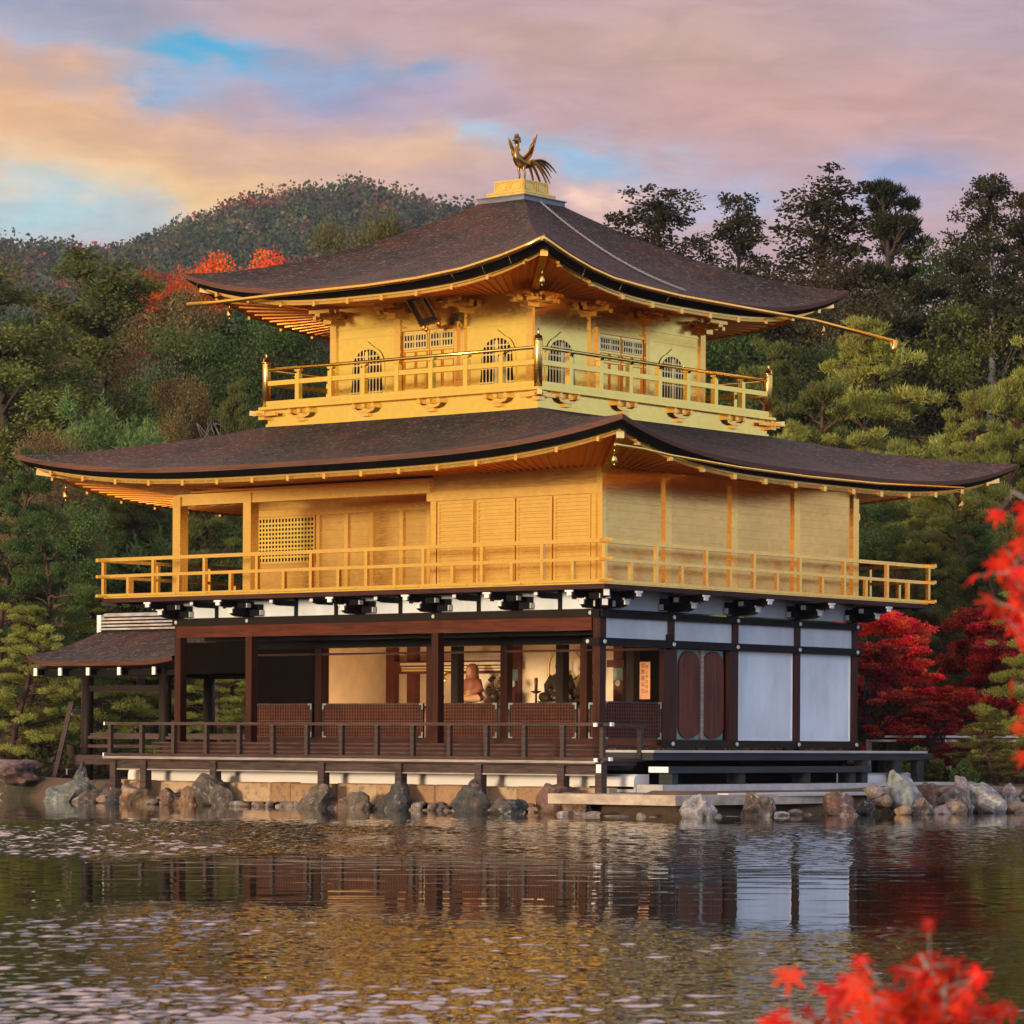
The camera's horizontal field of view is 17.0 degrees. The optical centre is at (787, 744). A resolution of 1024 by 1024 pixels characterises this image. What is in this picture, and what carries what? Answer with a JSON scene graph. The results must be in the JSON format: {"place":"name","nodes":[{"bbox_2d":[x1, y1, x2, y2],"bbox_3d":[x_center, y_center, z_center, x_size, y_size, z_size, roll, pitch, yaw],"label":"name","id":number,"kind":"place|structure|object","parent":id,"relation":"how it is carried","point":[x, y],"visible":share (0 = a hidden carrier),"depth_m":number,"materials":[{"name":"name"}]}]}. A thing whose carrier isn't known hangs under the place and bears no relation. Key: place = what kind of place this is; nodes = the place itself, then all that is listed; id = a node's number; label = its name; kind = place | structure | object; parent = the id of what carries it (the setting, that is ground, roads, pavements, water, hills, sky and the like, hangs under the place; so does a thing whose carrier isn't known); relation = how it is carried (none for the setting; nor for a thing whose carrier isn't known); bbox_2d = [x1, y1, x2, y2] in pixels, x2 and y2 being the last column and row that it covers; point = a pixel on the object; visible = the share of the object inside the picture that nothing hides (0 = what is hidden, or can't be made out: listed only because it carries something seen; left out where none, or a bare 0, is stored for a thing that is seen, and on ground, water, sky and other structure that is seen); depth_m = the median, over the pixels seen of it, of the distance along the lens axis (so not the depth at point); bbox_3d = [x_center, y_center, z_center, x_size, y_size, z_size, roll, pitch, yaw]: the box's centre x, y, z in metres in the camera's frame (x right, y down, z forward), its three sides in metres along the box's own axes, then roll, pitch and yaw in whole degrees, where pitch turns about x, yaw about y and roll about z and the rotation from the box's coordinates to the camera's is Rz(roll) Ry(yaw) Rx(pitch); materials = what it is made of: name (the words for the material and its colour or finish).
{"place":"outdoors","nodes":[
{"label":"outdoors","id":0,"kind":"place"},
{"bbox_2d":[0,797,1023,1023],"bbox_3d":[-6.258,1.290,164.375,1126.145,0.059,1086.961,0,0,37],"label":"water","id":1,"kind":"structure","parent":0,"point":[114,913],"depth_m":26.80,"materials":[{"name":"black liquid"}]},
{"bbox_2d":[43,779,95,801],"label":"rock","id":2,"kind":"object","parent":1,"relation":"in","point":[68,791],"visible":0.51,"depth_m":73.85,"materials":[{"name":"stone"}]},
{"bbox_2d":[119,780,154,803],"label":"rock","id":3,"kind":"object","parent":1,"relation":"in","point":[133,793],"visible":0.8,"depth_m":71.25,"materials":[{"name":"stone"}]},
{"bbox_2d":[192,773,234,805],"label":"rock","id":4,"kind":"object","parent":1,"relation":"in","point":[209,790],"visible":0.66,"depth_m":69.91,"materials":[{"name":"stone"}]},
{"bbox_2d":[298,783,337,807],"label":"rock","id":5,"kind":"object","parent":1,"relation":"in","point":[322,795],"visible":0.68,"depth_m":68.00,"materials":[{"name":"stone"}]},
{"bbox_2d":[379,781,412,809],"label":"rock","id":6,"kind":"object","parent":1,"relation":"in","point":[397,797],"visible":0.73,"depth_m":66.80,"materials":[{"name":"stone"}]},
{"bbox_2d":[451,778,490,811],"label":"rock","id":7,"kind":"object","parent":1,"relation":"in","point":[471,796],"visible":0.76,"depth_m":65.36,"materials":[{"name":"stone"}]},
{"bbox_2d":[536,783,582,813],"bbox_3d":[-4.382,1.134,64.367,0.855,0.800,0.972,0,0,41],"label":"rock","id":8,"kind":"object","parent":1,"relation":"in","point":[543,806],"visible":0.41,"depth_m":64.11,"materials":[{"name":"stone"}]},
{"bbox_2d":[679,794,717,818],"bbox_3d":[-1.634,1.220,61.130,0.625,0.660,0.617,0,0,-24],"label":"rock","id":9,"kind":"object","parent":1,"relation":"in","point":[699,806],"visible":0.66,"depth_m":60.95,"materials":[{"name":"stone"}]},
{"bbox_2d":[740,792,775,816],"bbox_3d":[-0.539,1.217,62.555,0.685,0.680,0.602,0,0,24],"label":"rock","id":10,"kind":"object","parent":1,"relation":"in","point":[755,805],"visible":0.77,"depth_m":62.37,"materials":[{"name":"stone"}]},
{"bbox_2d":[821,791,858,815],"bbox_3d":[1.000,1.226,64.312,0.713,0.680,0.627,0,0,-38],"label":"rock","id":11,"kind":"object","parent":1,"relation":"in","point":[837,803],"visible":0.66,"depth_m":64.12,"materials":[{"name":"stone"}]},
{"bbox_2d":[0,711,1023,816],"bbox_3d":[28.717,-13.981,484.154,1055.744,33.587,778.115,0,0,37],"label":"ground","id":12,"kind":"structure","parent":0,"point":[37,789],"depth_m":65.10,"materials":[{"name":"stone"}]},
{"bbox_2d":[0,759,42,785],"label":"rock","id":13,"kind":"object","parent":12,"relation":"on","point":[16,772],"visible":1,"depth_m":77.59,"materials":[{"name":"stone"}]},
{"bbox_2d":[0,447,63,745],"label":"pine tree","id":14,"kind":"object","parent":12,"relation":"on","point":[33,483],"visible":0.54,"depth_m":89.86,"materials":[{"name":"green plant"}]},
{"bbox_2d":[0,603,80,754],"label":"pine tree","id":15,"kind":"object","parent":12,"relation":"on","point":[27,616],"visible":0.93,"depth_m":84.11,"materials":[{"name":"green plant"}]},
{"bbox_2d":[0,251,115,522],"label":"cypress tree","id":16,"kind":"object","parent":12,"relation":"on","point":[44,396],"visible":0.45,"depth_m":111.24,"materials":[{"name":"green plant"}]},
{"bbox_2d":[0,509,116,759],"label":"pine tree","id":17,"kind":"object","parent":12,"relation":"on","point":[76,593],"visible":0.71,"depth_m":85.47,"materials":[{"name":"green plant"}]},
{"bbox_2d":[0,424,117,747],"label":"broadleaf tree","id":18,"kind":"object","parent":12,"relation":"on","point":[53,495],"visible":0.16,"depth_m":91.90,"materials":[{"name":"green plant"}]},
{"bbox_2d":[0,309,119,513],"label":"cypress tree","id":19,"kind":"object","parent":12,"relation":"on","point":[70,373],"visible":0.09,"depth_m":114.73,"materials":[{"name":"green plant"}]},
{"bbox_2d":[1,497,119,760],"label":"broadleaf tree","id":20,"kind":"object","parent":12,"relation":"on","point":[90,569],"visible":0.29,"depth_m":89.89,"materials":[{"name":"green plant"}]},
{"bbox_2d":[0,582,173,754],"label":"pine tree","id":21,"kind":"object","parent":12,"relation":"on","point":[95,607],"visible":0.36,"depth_m":86.51,"materials":[{"name":"green plant"}]},
{"bbox_2d":[3,383,203,729],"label":"pine tree","id":22,"kind":"object","parent":12,"relation":"on","point":[127,438],"visible":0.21,"depth_m":95.21,"materials":[{"name":"green plant"}]},
{"bbox_2d":[5,246,219,513],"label":"cypress tree","id":23,"kind":"object","parent":12,"relation":"on","point":[118,299],"visible":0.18,"depth_m":121.44,"materials":[{"name":"green plant"}]},
{"bbox_2d":[26,612,245,779],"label":"fishing pavilion","id":24,"kind":"structure","parent":12,"relation":"on","point":[123,644],"depth_m":78.48,"materials":[{"name":"brown wood"}]},
{"bbox_2d":[105,553,173,741],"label":"broadleaf tree","id":25,"kind":"object","parent":12,"relation":"on","point":[154,682],"visible":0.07,"depth_m":95.10,"materials":[{"name":"green plant"}]},
{"bbox_2d":[75,500,227,741],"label":"pine tree","id":26,"kind":"object","parent":12,"relation":"on","point":[138,517],"visible":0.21,"depth_m":94.54,"materials":[{"name":"green plant"}]},
{"bbox_2d":[119,351,202,528],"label":"broadleaf tree","id":27,"kind":"object","parent":12,"relation":"on","point":[152,370],"visible":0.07,"depth_m":112.44,"materials":[{"name":"green plant"}]},
{"bbox_2d":[92,283,230,551],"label":"broadleaf tree","id":28,"kind":"object","parent":12,"relation":"on","point":[193,319],"visible":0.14,"depth_m":115.77,"materials":[{"name":"green plant"}]},
{"bbox_2d":[135,371,219,694],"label":"broadleaf tree","id":29,"kind":"object","parent":12,"relation":"on","point":[185,432],"visible":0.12,"depth_m":107.71,"materials":[{"name":"green plant"}]},
{"bbox_2d":[111,313,260,551],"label":"broadleaf tree","id":30,"kind":"object","parent":12,"relation":"on","point":[202,358],"visible":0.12,"depth_m":112.19,"materials":[{"name":"green plant"}]},
{"bbox_2d":[144,512,244,717],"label":"pine tree","id":31,"kind":"object","parent":12,"relation":"on","point":[196,528],"visible":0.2,"depth_m":92.48,"materials":[{"name":"green plant"}]},
{"bbox_2d":[146,679,244,752],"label":"pine tree","id":32,"kind":"object","parent":12,"relation":"on","point":[234,708],"visible":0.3,"depth_m":86.99,"materials":[{"name":"green plant"}]},
{"bbox_2d":[196,521,244,703],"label":"broadleaf tree","id":33,"kind":"object","parent":12,"relation":"on","point":[238,533],"visible":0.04,"depth_m":95.70,"materials":[{"name":"green plant"}]},
{"bbox_2d":[195,376,258,695],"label":"tree","id":34,"kind":"object","parent":12,"relation":"on","point":[234,413],"visible":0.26,"depth_m":100.60,"materials":[{"name":"green plant"}]},
{"bbox_2d":[175,305,329,436],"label":"cypress tree","id":35,"kind":"object","parent":12,"relation":"on","point":[238,319],"visible":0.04,"depth_m":116.63,"materials":[{"name":"green plant"}]},
{"bbox_2d":[194,320,329,434],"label":"broadleaf tree","id":36,"kind":"object","parent":12,"relation":"on","point":[282,350],"visible":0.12,"depth_m":110.41,"materials":[{"name":"green plant"}]},
{"bbox_2d":[200,244,329,374],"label":"maple tree","id":37,"kind":"object","parent":12,"relation":"on","point":[219,267],"visible":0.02,"depth_m":132.74,"materials":[{"name":"red plant"}]},
{"bbox_2d":[305,202,409,368],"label":"broadleaf tree","id":38,"kind":"object","parent":12,"relation":"on","point":[381,229],"visible":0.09,"depth_m":127.66,"materials":[{"name":"green plant"}]},
{"bbox_2d":[110,779,629,806],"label":"stone wall","id":39,"kind":"structure","parent":12,"relation":"on","point":[276,792],"depth_m":68.30,"materials":[{"name":"stone"}]},
{"bbox_2d":[0,692,1020,783],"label":"undergrowth","id":40,"kind":"object","parent":12,"relation":"on","point":[101,771],"depth_m":90.61,"materials":[{"name":"green plant"}]},
{"bbox_2d":[0,785,1023,816],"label":"rubble","id":41,"kind":"object","parent":12,"relation":"on","point":[879,796],"visible":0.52,"depth_m":66.16,"materials":[{"name":"stone"}]},
{"bbox_2d":[18,178,1016,793],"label":"golden pavilion","id":42,"kind":"structure","parent":12,"relation":"on","point":[416,506],"depth_m":69.64,"materials":[{"name":"gold wood"}]},
{"bbox_2d":[257,648,314,736],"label":"plank door","id":43,"kind":"structure","parent":42,"relation":"in","point":[281,679],"depth_m":73.56,"materials":[{"name":"wood"}]},
{"bbox_2d":[258,515,315,564],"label":"lattice window","id":44,"kind":"structure","parent":42,"relation":"in","point":[285,533],"depth_m":73.41,"materials":[{"name":"gold metal"}]},
{"bbox_2d":[349,341,385,394],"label":"bell window","id":45,"kind":"structure","parent":42,"relation":"in","point":[367,351],"depth_m":71.21,"materials":[{"name":"gold metal"}]},
{"bbox_2d":[402,330,428,390],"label":"panel door","id":46,"kind":"structure","parent":42,"relation":"in","point":[415,343],"depth_m":70.41,"materials":[{"name":"gold metal"}]},
{"bbox_2d":[405,298,441,331],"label":"name plaque","id":47,"kind":"object","parent":42,"relation":"attached to","point":[425,313],"visible":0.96,"depth_m":69.57,"materials":[{"name":"black wood"}]},
{"bbox_2d":[429,328,453,387],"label":"panel door","id":48,"kind":"structure","parent":42,"relation":"in","point":[441,341],"depth_m":69.95,"materials":[{"name":"gold metal"}]},
{"bbox_2d":[477,330,516,384],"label":"bell window","id":49,"kind":"structure","parent":42,"relation":"in","point":[497,340],"depth_m":69.13,"materials":[{"name":"gold metal"}]},
{"bbox_2d":[424,706,579,737],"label":"altar platform","id":50,"kind":"structure","parent":42,"relation":"on","point":[499,722],"depth_m":73.98,"materials":[{"name":"red paint"}]},
{"bbox_2d":[464,664,484,702],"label":"monk statue","id":51,"kind":"object","parent":50,"relation":"on","point":[473,688],"visible":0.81,"depth_m":74.83,"materials":[{"name":"brown wood"}]},
{"bbox_2d":[537,644,579,705],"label":"buddha statue","id":52,"kind":"object","parent":50,"relation":"on","point":[548,695],"visible":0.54,"depth_m":73.39,"materials":[{"name":"brown metal"}]},
{"bbox_2d":[508,133,555,182],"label":"phoenix statue","id":53,"kind":"object","parent":42,"relation":"on","point":[521,161],"visible":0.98,"depth_m":72.45,"materials":[{"name":"brown metal"}]},
{"bbox_2d":[544,332,577,385],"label":"bell window","id":54,"kind":"structure","parent":42,"relation":"in","point":[552,374],"depth_m":69.13,"materials":[{"name":"gold metal"}]},
{"bbox_2d":[600,334,619,390],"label":"panel door","id":55,"kind":"structure","parent":42,"relation":"in","point":[609,344],"depth_m":70.43,"materials":[{"name":"gold metal"}]},
{"bbox_2d":[620,337,642,393],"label":"panel door","id":56,"kind":"structure","parent":42,"relation":"in","point":[630,348],"depth_m":71.05,"materials":[{"name":"gold metal"}]},
{"bbox_2d":[659,349,684,399],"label":"bell window","id":57,"kind":"structure","parent":42,"relation":"in","point":[669,390],"depth_m":72.08,"materials":[{"name":"gold metal"}]},
{"bbox_2d":[677,649,699,739],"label":"door leaf","id":58,"kind":"structure","parent":42,"relation":"in","point":[688,664],"depth_m":67.83,"materials":[{"name":"wood"}]},
{"bbox_2d":[703,650,723,739],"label":"door leaf","id":59,"kind":"structure","parent":42,"relation":"in","point":[713,714],"depth_m":68.50,"materials":[{"name":"wood"}]},
{"bbox_2d":[603,183,722,354],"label":"evergreen tree","id":60,"kind":"object","parent":12,"relation":"on","point":[663,214],"visible":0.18,"depth_m":122.80,"materials":[{"name":"green plant"}]},
{"bbox_2d":[548,793,823,805],"bbox_3d":[-0.427,1.035,66.279,3.060,0.185,9.450,0,0,37],"label":"landing stone","id":61,"kind":"object","parent":12,"relation":"on","point":[616,799],"visible":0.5,"depth_m":62.77,"materials":[{"name":"stone"}]},
{"bbox_2d":[592,782,953,792],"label":"kerb stone","id":62,"kind":"object","parent":61,"relation":"on","point":[644,788],"visible":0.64,"depth_m":66.18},
{"bbox_2d":[649,766,871,784],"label":"wooden bench","id":63,"kind":"object","parent":62,"relation":"on","point":[800,774],"visible":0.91,"depth_m":66.64,"materials":[{"name":"grey wood"}]},
{"bbox_2d":[685,191,780,405],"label":"evergreen tree","id":64,"kind":"object","parent":12,"relation":"on","point":[727,230],"visible":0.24,"depth_m":125.10,"materials":[{"name":"green plant"}]},
{"bbox_2d":[682,335,805,618],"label":"pine tree","id":65,"kind":"object","parent":12,"relation":"on","point":[780,368],"visible":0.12,"depth_m":105.57,"materials":[{"name":"green plant"}]},
{"bbox_2d":[704,326,836,618],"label":"broadleaf tree","id":66,"kind":"object","parent":12,"relation":"on","point":[719,356],"visible":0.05,"depth_m":111.16,"materials":[{"name":"green plant"}]},
{"bbox_2d":[761,374,864,619],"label":"pine tree","id":67,"kind":"object","parent":12,"relation":"on","point":[815,396],"visible":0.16,"depth_m":100.31,"materials":[{"name":"green plant"}]},
{"bbox_2d":[724,247,912,429],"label":"broadleaf tree","id":68,"kind":"object","parent":12,"relation":"on","point":[831,281],"visible":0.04,"depth_m":114.92,"materials":[{"name":"green plant"}]},
{"bbox_2d":[728,161,935,424],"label":"evergreen tree","id":69,"kind":"object","parent":12,"relation":"on","point":[823,240],"visible":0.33,"depth_m":118.35,"materials":[{"name":"green plant"}]},
{"bbox_2d":[789,337,930,520],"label":"broadleaf tree","id":70,"kind":"object","parent":12,"relation":"on","point":[851,425],"visible":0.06,"depth_m":107.06,"materials":[{"name":"green plant"}]},
{"bbox_2d":[774,275,952,518],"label":"broadleaf tree","id":71,"kind":"object","parent":12,"relation":"on","point":[833,315],"visible":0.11,"depth_m":111.67,"materials":[{"name":"green plant"}]},
{"bbox_2d":[821,517,922,750],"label":"broadleaf tree","id":72,"kind":"object","parent":12,"relation":"on","point":[882,540],"visible":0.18,"depth_m":91.64,"materials":[{"name":"green plant"}]},
{"bbox_2d":[804,425,952,742],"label":"pine tree","id":73,"kind":"object","parent":12,"relation":"on","point":[862,437],"visible":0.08,"depth_m":96.63,"materials":[{"name":"green plant"}]},
{"bbox_2d":[825,641,937,750],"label":"maple tree","id":74,"kind":"object","parent":12,"relation":"on","point":[872,667],"visible":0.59,"depth_m":82.29,"materials":[{"name":"red plant"}]},
{"bbox_2d":[816,312,956,590],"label":"pine tree","id":75,"kind":"object","parent":12,"relation":"on","point":[889,406],"visible":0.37,"depth_m":103.21,"materials":[{"name":"green plant"}]},
{"bbox_2d":[827,501,946,750],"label":"pine tree","id":76,"kind":"object","parent":12,"relation":"on","point":[875,511],"visible":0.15,"depth_m":92.39,"materials":[{"name":"green plant"}]},
{"bbox_2d":[795,176,983,518],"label":"pine tree","id":77,"kind":"object","parent":12,"relation":"on","point":[888,229],"visible":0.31,"depth_m":117.14,"materials":[{"name":"green plant"}]},
{"bbox_2d":[834,610,968,766],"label":"maple tree","id":78,"kind":"object","parent":12,"relation":"on","point":[892,622],"visible":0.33,"depth_m":84.06,"materials":[{"name":"red plant"}]},
{"bbox_2d":[884,770,920,813],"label":"rock","id":79,"kind":"object","parent":12,"relation":"on","point":[900,789],"visible":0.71,"depth_m":65.88,"materials":[{"name":"stone"}]},
{"bbox_2d":[861,569,953,750],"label":"broadleaf tree","id":80,"kind":"object","parent":12,"relation":"on","point":[923,618],"visible":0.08,"depth_m":90.69,"materials":[{"name":"green plant"}]},
{"bbox_2d":[896,701,978,781],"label":"maple tree","id":81,"kind":"object","parent":12,"relation":"on","point":[946,722],"visible":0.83,"depth_m":79.81,"materials":[{"name":"red plant"}]},
{"bbox_2d":[859,234,1020,551],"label":"broadleaf tree","id":82,"kind":"object","parent":12,"relation":"on","point":[921,273],"visible":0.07,"depth_m":117.09,"materials":[{"name":"green plant"}]},
{"bbox_2d":[895,529,992,760],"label":"pine tree","id":83,"kind":"object","parent":12,"relation":"on","point":[923,553],"visible":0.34,"depth_m":89.39,"materials":[{"name":"green plant"}]},
{"bbox_2d":[892,384,1014,664],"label":"pine tree","id":84,"kind":"object","parent":12,"relation":"on","point":[980,402],"visible":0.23,"depth_m":94.71,"materials":[{"name":"green plant"}]},
{"bbox_2d":[888,172,1023,516],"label":"evergreen tree","id":85,"kind":"object","parent":12,"relation":"on","point":[992,190],"visible":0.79,"depth_m":111.28,"materials":[{"name":"green plant"}]},
{"bbox_2d":[894,451,1023,757],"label":"pine tree","id":86,"kind":"object","parent":12,"relation":"on","point":[978,502],"visible":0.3,"depth_m":91.02,"materials":[{"name":"green plant"}]},
{"bbox_2d":[897,271,1023,554],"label":"broadleaf tree","id":87,"kind":"object","parent":12,"relation":"on","point":[1008,358],"visible":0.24,"depth_m":111.42,"materials":[{"name":"green plant"}]},
{"bbox_2d":[925,610,1023,781],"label":"maple tree","id":88,"kind":"object","parent":12,"relation":"on","point":[987,661],"visible":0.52,"depth_m":83.31,"materials":[{"name":"red plant"}]},
{"bbox_2d":[928,606,1021,765],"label":"maple tree","id":89,"kind":"object","parent":12,"relation":"on","point":[953,663],"visible":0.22,"depth_m":86.40,"materials":[{"name":"red plant"}]},
{"bbox_2d":[927,521,1022,763],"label":"pine tree","id":90,"kind":"object","parent":12,"relation":"on","point":[981,538],"visible":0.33,"depth_m":89.06,"materials":[{"name":"green plant"}]},
{"bbox_2d":[944,709,1023,784],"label":"pine tree","id":91,"kind":"object","parent":12,"relation":"on","point":[990,717],"visible":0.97,"depth_m":73.33,"materials":[{"name":"green plant"}]},
{"bbox_2d":[946,590,1023,783],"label":"pine tree","id":92,"kind":"object","parent":12,"relation":"on","point":[1017,690],"visible":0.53,"depth_m":75.90,"materials":[{"name":"green plant"}]},
{"bbox_2d":[946,191,1023,511],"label":"evergreen tree","id":93,"kind":"object","parent":12,"relation":"on","point":[1018,232],"visible":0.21,"depth_m":114.93,"materials":[{"name":"green plant"}]},
{"bbox_2d":[951,335,1023,608],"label":"pine tree","id":94,"kind":"object","parent":12,"relation":"on","point":[1011,395],"visible":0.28,"depth_m":97.64,"materials":[{"name":"green plant"}]},
{"bbox_2d":[968,781,1006,812],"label":"rock","id":95,"kind":"object","parent":12,"relation":"on","point":[983,794],"visible":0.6,"depth_m":67.70,"materials":[{"name":"stone"}]},
{"bbox_2d":[0,0,1023,314],"label":"sky","id":96,"kind":"structure","parent":0,"point":[119,119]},
{"bbox_2d":[755,916,1022,1023],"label":"maple branch","id":97,"kind":"object","parent":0,"point":[950,998],"visible":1,"depth_m":5.55,"materials":[{"name":"red plant"}]},
{"bbox_2d":[964,490,1023,768],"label":"maple branch","id":98,"kind":"object","parent":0,"point":[1012,575],"visible":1,"depth_m":6.12,"materials":[{"name":"red plant"}]},
{"bbox_3d":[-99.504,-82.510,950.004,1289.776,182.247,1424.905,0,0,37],"label":"hill","id":99,"kind":"structure","parent":0,"visible":0},
{"bbox_2d":[0,171,999,384],"bbox_3d":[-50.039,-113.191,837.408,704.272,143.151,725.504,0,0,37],"label":"forest","id":100,"kind":"object","parent":99,"relation":"on","point":[241,230],"visible":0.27,"depth_m":978.83,"materials":[{"name":"plant"}]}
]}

